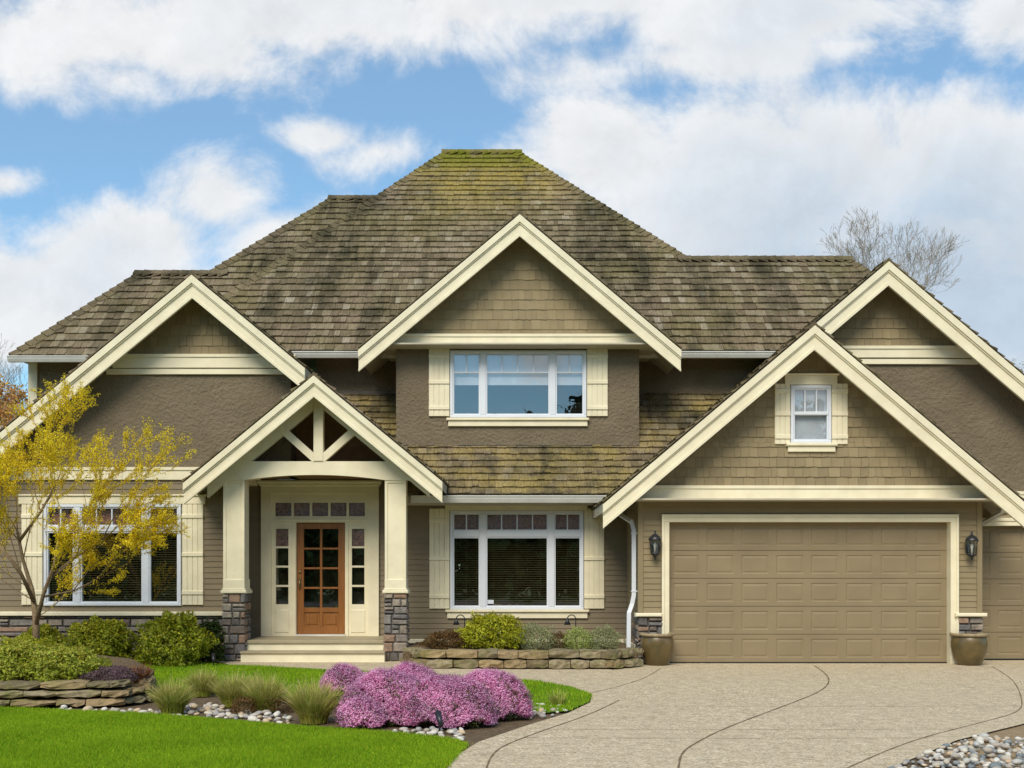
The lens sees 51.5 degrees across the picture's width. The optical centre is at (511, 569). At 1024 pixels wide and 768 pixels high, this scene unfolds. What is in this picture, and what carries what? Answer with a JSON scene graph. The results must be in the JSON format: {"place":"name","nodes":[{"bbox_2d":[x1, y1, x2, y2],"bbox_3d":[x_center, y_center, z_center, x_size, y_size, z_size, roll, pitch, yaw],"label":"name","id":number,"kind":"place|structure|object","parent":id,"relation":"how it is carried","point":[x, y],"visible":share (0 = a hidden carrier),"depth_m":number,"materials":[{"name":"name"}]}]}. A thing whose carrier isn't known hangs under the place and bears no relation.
{"place":"outdoors","nodes":[
{"label":"outdoors","id":0,"kind":"place"},
{"bbox_2d":[3,654,153,704],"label":"terrace soil","id":1,"kind":"structure","parent":0,"point":[125,662],"depth_m":15.22,"materials":[{"name":"brown soil"}]},
{"bbox_2d":[0,632,56,658],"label":"golden shrub","id":2,"kind":"object","parent":1,"relation":"on","point":[32,640],"visible":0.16,"depth_m":14.48,"materials":[{"name":"yellow plant"}]},
{"bbox_2d":[0,640,56,680],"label":"mounded shrub","id":3,"kind":"object","parent":1,"relation":"on","point":[18,651],"visible":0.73,"depth_m":12.74,"materials":[{"name":"green plant"}]},
{"bbox_2d":[20,623,66,645],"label":"rhododendron","id":4,"kind":"object","parent":1,"relation":"on","point":[47,631],"visible":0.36,"depth_m":17.92,"materials":[{"name":"green plant"}]},
{"bbox_2d":[14,643,114,681],"bbox_3d":[-5.508,1.127,13.009,1.176,0.483,0.991,0,0,0],"label":"mounded shrub","id":5,"kind":"object","parent":1,"relation":"on","point":[78,660],"visible":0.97,"depth_m":12.74,"materials":[{"name":"green plant"}]},
{"bbox_2d":[0,372,198,638],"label":"yellow tree","id":6,"kind":"object","parent":1,"relation":"on","point":[52,457],"visible":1,"depth_m":16.45,"materials":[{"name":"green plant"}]},
{"bbox_2d":[75,664,150,681],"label":"groundcover plant","id":7,"kind":"object","parent":1,"relation":"on","point":[111,673],"visible":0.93,"depth_m":12.69,"materials":[{"name":"purple plant"}]},
{"bbox_2d":[124,662,155,681],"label":"rusty fern","id":8,"kind":"object","parent":1,"relation":"on","point":[148,672],"visible":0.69,"depth_m":12.85,"materials":[{"name":"orange plant"}]},
{"bbox_2d":[181,665,223,696],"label":"ornamental grass","id":9,"kind":"object","parent":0,"point":[198,680],"depth_m":13.39,"materials":[{"name":"green plant"}]},
{"bbox_2d":[203,668,256,707],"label":"ornamental grass","id":10,"kind":"object","parent":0,"point":[227,692],"depth_m":12.35,"materials":[{"name":"green plant"}]},
{"bbox_2d":[0,705,468,767],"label":"lawn","id":11,"kind":"structure","parent":0,"point":[261,754],"depth_m":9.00,"materials":[{"name":"plant"}]},
{"bbox_2d":[233,672,263,699],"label":"ornamental grass","id":12,"kind":"object","parent":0,"point":[249,678],"depth_m":12.90,"materials":[{"name":"green plant"}]},
{"bbox_2d":[235,667,292,711],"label":"ornamental grass","id":13,"kind":"object","parent":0,"point":[261,690],"depth_m":11.94,"materials":[{"name":"green plant"}]},
{"bbox_2d":[278,673,345,723],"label":"ornamental grass","id":14,"kind":"object","parent":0,"point":[311,706],"depth_m":11.03,"materials":[{"name":"green plant"}]},
{"bbox_2d":[141,662,592,711],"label":"back lawn","id":15,"kind":"structure","parent":0,"point":[546,699],"depth_m":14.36,"materials":[{"name":"plant"}]},
{"bbox_2d":[127,609,219,667],"bbox_3d":[-5.649,1.139,17.807,1.329,0.989,1.323,0,0,-40],"label":"rhododendron","id":16,"kind":"object","parent":15,"relation":"on","point":[182,627],"visible":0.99,"depth_m":17.51,"materials":[{"name":"green plant"}]},
{"bbox_2d":[211,653,214,665],"bbox_3d":[-4.942,1.499,17.600,0.067,0.242,0.143,0,0,-29],"label":"spotlight","id":17,"kind":"object","parent":15,"relation":"on","point":[213,657],"visible":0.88,"depth_m":17.58,"materials":[{"name":"black metal"}]},
{"bbox_2d":[317,660,364,692],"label":"heather","id":18,"kind":"object","parent":15,"relation":"on","point":[344,674],"visible":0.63,"depth_m":13.69,"materials":[{"name":"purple plant"}]},
{"bbox_2d":[391,660,436,681],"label":"heather","id":19,"kind":"object","parent":15,"relation":"on","point":[423,671],"visible":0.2,"depth_m":12.73,"materials":[{"name":"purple plant"}]},
{"bbox_2d":[546,688,566,705],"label":"ornamental grass","id":20,"kind":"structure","parent":15,"relation":"on","point":[555,699],"depth_m":12.45,"materials":[{"name":"green plant"}]},
{"bbox_2d":[0,660,978,767],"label":"garden soil","id":21,"kind":"structure","parent":0,"point":[474,735],"depth_m":11.23,"materials":[{"name":"brown soil"}]},
{"bbox_2d":[0,675,158,706],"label":"retaining wall","id":22,"kind":"structure","parent":21,"relation":"on","point":[76,692],"depth_m":12.41,"materials":[{"name":"stone"}]},
{"bbox_2d":[82,706,92,710],"bbox_3d":[-4.816,1.585,12.057,0.090,0.081,0.132,6,15,38],"label":"river stone","id":23,"kind":"object","parent":21,"relation":"on","point":[88,707],"visible":0.6,"depth_m":12.03,"materials":[{"name":"beige stone"}]},
{"bbox_2d":[58,614,137,657],"bbox_3d":[-6.963,1.181,17.749,1.388,0.912,1.158,0,0,0],"label":"rhododendron","id":24,"kind":"object","parent":21,"relation":"on","point":[100,636],"visible":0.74,"depth_m":17.55,"materials":[{"name":"green plant"}]},
{"bbox_2d":[144,674,198,713],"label":"ornamental grass","id":25,"kind":"object","parent":21,"relation":"on","point":[169,699],"depth_m":11.71,"materials":[{"name":"green plant"}]},
{"bbox_2d":[69,704,286,719],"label":"stones","id":26,"kind":"object","parent":21,"relation":"on","point":[271,716],"visible":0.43,"depth_m":11.61,"materials":[{"name":"grey stone"}]},
{"bbox_2d":[187,710,194,714],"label":"river stone","id":27,"kind":"object","parent":21,"relation":"on","point":[190,712],"visible":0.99,"depth_m":11.79,"materials":[{"name":"grey stone"}]},
{"bbox_2d":[191,703,197,708],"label":"river stone","id":28,"kind":"object","parent":21,"relation":"on","point":[194,706],"visible":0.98,"depth_m":12.31,"materials":[{"name":"beige stone"}]},
{"bbox_2d":[196,616,226,663],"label":"evergreen shrub","id":29,"kind":"object","parent":21,"relation":"on","point":[212,626],"visible":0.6,"depth_m":18.20,"materials":[{"name":"green plant"}]},
{"bbox_2d":[217,712,225,717],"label":"river stone","id":30,"kind":"object","parent":21,"relation":"on","point":[222,715],"visible":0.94,"depth_m":11.56,"materials":[{"name":"grey stone"}]},
{"bbox_2d":[229,714,238,718],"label":"river stone","id":31,"kind":"object","parent":21,"relation":"on","point":[232,716],"visible":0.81,"depth_m":11.42,"materials":[{"name":"grey stone"}]},
{"bbox_2d":[227,695,257,713],"bbox_3d":[-3.001,1.514,11.830,0.358,0.224,0.458,0,0,0],"label":"heath","id":32,"kind":"object","parent":21,"relation":"on","point":[240,708],"visible":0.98,"depth_m":11.76,"materials":[{"name":"brown plant"}]},
{"bbox_2d":[247,716,257,721],"bbox_3d":[-2.753,1.585,11.274,0.125,0.077,0.085,10,2,20],"label":"river stone","id":33,"kind":"object","parent":21,"relation":"on","point":[253,718],"visible":0.72,"depth_m":11.24,"materials":[{"name":"white stone"}]},
{"bbox_2d":[253,696,293,712],"bbox_3d":[-2.655,1.510,11.997,0.532,0.234,0.464,0,0,0],"label":"heath","id":34,"kind":"object","parent":21,"relation":"on","point":[277,701],"visible":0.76,"depth_m":11.89,"materials":[{"name":"brown plant"}]},
{"bbox_2d":[273,711,280,716],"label":"river stone","id":35,"kind":"object","parent":21,"relation":"on","point":[277,714],"visible":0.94,"depth_m":11.62,"materials":[{"name":"white stone"}]},
{"bbox_2d":[333,693,388,728],"bbox_3d":[-1.529,1.430,10.804,0.577,0.357,0.390,0,0,0],"label":"heather","id":36,"kind":"object","parent":21,"relation":"on","point":[364,706],"visible":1,"depth_m":10.70,"materials":[{"name":"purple plant"}]},
{"bbox_2d":[330,666,430,726],"bbox_3d":[-1.287,1.306,11.174,1.219,0.622,0.774,0,0,0],"label":"heather","id":37,"kind":"object","parent":21,"relation":"on","point":[388,690],"visible":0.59,"depth_m":10.96,"materials":[{"name":"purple plant"}]},
{"bbox_2d":[435,710,443,730],"bbox_3d":[-0.708,1.499,10.414,0.067,0.242,0.143,0,0,-29],"label":"spotlight","id":38,"kind":"object","parent":21,"relation":"on","point":[438,714],"visible":0.88,"depth_m":10.39,"materials":[{"name":"black metal"}]},
{"bbox_2d":[400,672,500,728],"bbox_3d":[-0.632,1.329,10.920,1.044,0.572,0.703,0,0,0],"label":"heather","id":39,"kind":"object","parent":21,"relation":"on","point":[464,700],"visible":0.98,"depth_m":10.75,"materials":[{"name":"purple plant"}]},
{"bbox_2d":[455,667,534,719],"bbox_3d":[-0.242,1.327,11.459,1.003,0.576,0.663,0,0,0],"label":"heather","id":40,"kind":"object","parent":21,"relation":"on","point":[510,692],"visible":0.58,"depth_m":11.30,"materials":[{"name":"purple plant"}]},
{"bbox_2d":[922,750,932,754],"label":"river stone","id":41,"kind":"object","parent":21,"relation":"on","point":[925,752],"visible":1,"depth_m":8.98,"materials":[{"name":"white stone"}]},
{"bbox_2d":[939,761,951,767],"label":"river stone","id":42,"kind":"object","parent":21,"relation":"on","point":[949,765],"visible":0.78,"depth_m":8.62,"materials":[{"name":"grey stone"}]},
{"bbox_2d":[943,758,949,764],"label":"river stone","id":43,"kind":"object","parent":21,"relation":"on","point":[946,761],"visible":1,"depth_m":8.55,"materials":[{"name":"grey stone"}]},
{"bbox_2d":[961,757,970,763],"bbox_3d":[3.764,1.588,8.820,0.088,0.048,0.065,-14,8,-10],"label":"river stone","id":44,"kind":"object","parent":21,"relation":"on","point":[966,760],"visible":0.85,"depth_m":8.80,"materials":[{"name":"white stone"}]},
{"bbox_2d":[0,0,1023,418],"label":"sky","id":45,"kind":"structure","parent":0,"point":[135,134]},
{"bbox_2d":[403,642,635,666],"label":"bed soil","id":46,"kind":"structure","parent":0,"point":[407,656],"depth_m":18.04,"materials":[{"name":"brown soil"}]},
{"bbox_2d":[418,629,470,649],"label":"rusty shrub","id":47,"kind":"object","parent":46,"relation":"on","point":[452,636],"visible":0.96,"depth_m":17.84,"materials":[{"name":"brown plant"}]},
{"bbox_2d":[453,615,464,625],"bbox_3d":[-0.951,1.096,18.915,0.211,0.608,0.123,0,0,-20],"label":"path light","id":48,"kind":"object","parent":46,"relation":"on","point":[456,622],"visible":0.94,"depth_m":18.88,"materials":[{"name":"black metal"}]},
{"bbox_2d":[454,610,531,649],"bbox_3d":[-0.298,1.037,18.140,1.377,0.683,1.189,0,0,0],"label":"golden shrub","id":49,"kind":"object","parent":46,"relation":"on","point":[489,625],"visible":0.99,"depth_m":17.83,"materials":[{"name":"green plant"}]},
{"bbox_2d":[516,619,561,649],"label":"lavender bush","id":50,"kind":"object","parent":46,"relation":"on","point":[540,629],"visible":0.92,"depth_m":17.86,"materials":[{"name":"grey plant"}]},
{"bbox_2d":[546,630,570,648],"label":"lavender bush","id":51,"kind":"object","parent":46,"relation":"on","point":[558,639],"visible":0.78,"depth_m":17.94,"materials":[{"name":"green plant"}]},
{"bbox_2d":[564,615,575,645],"bbox_3d":[1.025,1.096,18.915,0.211,0.608,0.123,0,0,-20],"label":"path light","id":52,"kind":"object","parent":46,"relation":"on","point":[567,622],"visible":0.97,"depth_m":18.89,"materials":[{"name":"black metal"}]},
{"bbox_2d":[560,624,595,648],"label":"lavender bush","id":53,"kind":"object","parent":46,"relation":"on","point":[577,633],"visible":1,"depth_m":17.84,"materials":[{"name":"green plant"}]},
{"bbox_2d":[584,623,622,649],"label":"lavender bush","id":54,"kind":"object","parent":46,"relation":"on","point":[601,644],"visible":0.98,"depth_m":17.85,"materials":[{"name":"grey plant"}]},
{"bbox_2d":[219,660,1023,767],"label":"driveway","id":55,"kind":"structure","parent":0,"point":[849,714],"depth_m":11.76,"materials":[{"name":"beige concrete"}]},
{"bbox_2d":[400,647,643,668],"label":"retaining wall","id":56,"kind":"structure","parent":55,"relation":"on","point":[468,658],"depth_m":17.16,"materials":[{"name":"stone"}]},
{"bbox_2d":[639,632,674,665],"bbox_3d":[2.444,1.330,17.908,0.597,0.540,0.597,0,0,0],"label":"planter pot","id":57,"kind":"object","parent":55,"relation":"on","point":[658,649],"visible":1,"depth_m":17.69,"materials":[{"name":"brown ceramic"}]},
{"bbox_2d":[486,665,1022,767],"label":"driveway joints","id":58,"kind":"object","parent":55,"relation":"on","point":[678,765],"visible":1,"depth_m":10.70,"materials":[{"name":"grey concrete"}]},
{"bbox_2d":[949,632,988,665],"bbox_3d":[7.702,1.330,17.908,0.618,0.540,0.618,0,0,0],"label":"planter pot","id":59,"kind":"object","parent":55,"relation":"on","point":[969,649],"visible":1,"depth_m":17.69,"materials":[{"name":"brown ceramic"}]},
{"bbox_2d":[935,724,1023,767],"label":"soil","id":60,"kind":"structure","parent":0,"point":[1012,732],"depth_m":10.20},
{"bbox_2d":[903,737,1023,767],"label":"stones","id":61,"kind":"object","parent":60,"relation":"on","point":[983,761],"visible":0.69,"depth_m":8.96,"materials":[{"name":"grey stone"}]},
{"bbox_2d":[960,748,967,752],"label":"river stone","id":62,"kind":"object","parent":60,"relation":"on","point":[964,750],"visible":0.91,"depth_m":9.32,"materials":[{"name":"white stone"}]},
{"bbox_2d":[967,745,979,751],"bbox_3d":[4.101,1.585,9.434,0.108,0.054,0.074,0,0,1],"label":"river stone","id":63,"kind":"object","parent":60,"relation":"on","point":[973,747],"visible":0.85,"depth_m":9.41,"materials":[{"name":"beige stone"}]},
{"bbox_2d":[969,757,978,761],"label":"river stone","id":64,"kind":"object","parent":60,"relation":"on","point":[973,759],"visible":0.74,"depth_m":8.85,"materials":[{"name":"white stone"}]},
{"bbox_2d":[973,741,979,746],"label":"river stone","id":65,"kind":"object","parent":60,"relation":"on","point":[976,743],"visible":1,"depth_m":9.38,"materials":[{"name":"grey stone"}]},
{"bbox_2d":[978,733,988,736],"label":"river stone","id":66,"kind":"object","parent":60,"relation":"on","point":[984,734],"visible":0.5,"depth_m":10.08,"materials":[{"name":"grey stone"}]},
{"bbox_2d":[986,753,995,757],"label":"river stone","id":67,"kind":"object","parent":60,"relation":"on","point":[991,755],"visible":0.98,"depth_m":9.08,"materials":[{"name":"beige stone"}]},
{"bbox_2d":[982,747,993,753],"bbox_3d":[4.073,1.544,9.100,0.096,0.059,0.065,7,-7,10],"label":"river stone","id":68,"kind":"object","parent":67,"relation":"on","point":[988,750],"visible":1,"depth_m":9.08,"materials":[{"name":"beige stone"}]},
{"bbox_2d":[989,762,1001,767],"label":"river stone","id":69,"kind":"object","parent":60,"relation":"on","point":[992,764],"visible":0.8,"depth_m":8.58,"materials":[{"name":"grey stone"}]},
{"bbox_2d":[990,742,1001,747],"bbox_3d":[4.371,1.585,9.601,0.116,0.056,0.074,-3,-8,11],"label":"river stone","id":70,"kind":"object","parent":60,"relation":"on","point":[996,744],"visible":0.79,"depth_m":9.58,"materials":[{"name":"beige stone"}]},
{"bbox_2d":[997,749,1004,753],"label":"river stone","id":71,"kind":"object","parent":60,"relation":"on","point":[1000,751],"visible":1,"depth_m":9.29,"materials":[{"name":"white stone"}]},
{"bbox_2d":[1000,755,1010,760],"bbox_3d":[4.145,1.587,8.918,0.072,0.066,0.103,0,0,-34],"label":"river stone","id":72,"kind":"object","parent":60,"relation":"on","point":[1002,757],"visible":0.61,"depth_m":8.91,"materials":[{"name":"beige stone"}]},
{"bbox_2d":[1000,744,1010,748],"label":"river stone","id":73,"kind":"object","parent":60,"relation":"on","point":[1005,746],"visible":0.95,"depth_m":9.54,"materials":[{"name":"grey stone"}]},
{"bbox_2d":[1004,758,1011,763],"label":"river stone","id":74,"kind":"object","parent":60,"relation":"on","point":[1008,760],"visible":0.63,"depth_m":8.75,"materials":[{"name":"beige stone"}]},
{"bbox_2d":[1004,739,1012,744],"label":"river stone","id":75,"kind":"object","parent":60,"relation":"on","point":[1010,742],"visible":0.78,"depth_m":9.77,"materials":[{"name":"grey stone"}]},
{"bbox_2d":[1005,764,1014,767],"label":"river stone","id":76,"kind":"object","parent":60,"relation":"on","point":[1009,766],"visible":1,"depth_m":8.54,"materials":[{"name":"beige stone"}]},
{"bbox_2d":[1012,759,1022,764],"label":"river stone","id":77,"kind":"object","parent":76,"relation":"on","point":[1017,761],"visible":1,"depth_m":8.50,"materials":[{"name":"white stone"}]},
{"label":"ground","id":78,"kind":"structure","parent":0,"visible":0},
{"bbox_2d":[0,374,27,427],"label":"red tree","id":79,"kind":"object","parent":78,"relation":"on","point":[5,416],"visible":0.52,"depth_m":34.15,"materials":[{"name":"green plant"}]},
{"bbox_2d":[0,338,27,428],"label":"bare tree","id":80,"kind":"object","parent":78,"relation":"on","point":[9,375],"visible":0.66,"depth_m":54.92,"materials":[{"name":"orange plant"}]},
{"bbox_2d":[0,149,1023,663],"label":"house","id":81,"kind":"structure","parent":78,"relation":"on","point":[442,389],"depth_m":19.19,"materials":[{"name":"brown wood"}]},
{"bbox_2d":[18,494,206,605],"bbox_3d":[-7.180,-0.356,19.302,3.411,1.997,0.555,0,0,0],"label":"window","id":82,"kind":"structure","parent":81,"relation":"in","point":[151,580],"depth_m":19.19,"materials":[{"name":"glass"}]},
{"bbox_2d":[297,523,344,633],"bbox_3d":[-3.595,0.165,20.001,0.902,2.091,0.109,0,0,0],"label":"front door","id":83,"kind":"structure","parent":81,"relation":"in","point":[321,620],"depth_m":20.01,"materials":[{"name":"brown wood"}]},
{"bbox_2d":[445,506,588,617],"bbox_3d":[0.082,-0.200,20.197,2.733,2.218,0.565,0,0,0],"label":"window","id":84,"kind":"structure","parent":81,"relation":"in","point":[518,561],"depth_m":20.09,"materials":[{"name":"glass"}]},
{"bbox_2d":[446,350,588,426],"bbox_3d":[0.111,-3.482,20.598,2.731,1.456,0.565,0,0,0],"label":"window","id":85,"kind":"structure","parent":81,"relation":"in","point":[489,388],"depth_m":20.47,"materials":[{"name":"glass"}]},
{"bbox_2d":[669,523,946,662],"bbox_3d":[5.064,0.393,18.243,4.780,2.414,0.054,0,0,0],"label":"garage door","id":86,"kind":"structure","parent":81,"relation":"in","point":[739,592],"depth_m":18.22,"materials":[{"name":"paint"}]},
{"bbox_2d":[784,373,839,451],"bbox_3d":[5.084,-2.674,18.100,0.948,1.333,0.170,0,0,0],"label":"window","id":87,"kind":"structure","parent":81,"relation":"in","point":[810,399],"depth_m":18.07,"materials":[{"name":"glass"}]},
{"bbox_2d":[981,526,1023,659],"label":"garage door","id":88,"kind":"structure","parent":81,"relation":"in","point":[1002,546],"depth_m":18.90,"materials":[{"name":"paint"}]},
{"bbox_2d":[820,205,968,292],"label":"bare tree","id":89,"kind":"object","parent":78,"relation":"on","point":[862,252],"visible":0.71,"depth_m":47.20,"materials":[{"name":"grey plant"}]},
{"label":"river stone","id":90,"kind":"object","parent":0,"visible":0},
{"bbox_2d":[951,753,960,759],"bbox_3d":[3.671,1.541,8.782,0.070,0.050,0.104,0,0,37],"label":"river stone","id":91,"kind":"object","parent":90,"relation":"on","point":[955,756],"visible":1,"depth_m":8.75,"materials":[{"name":"grey stone"}]}
]}

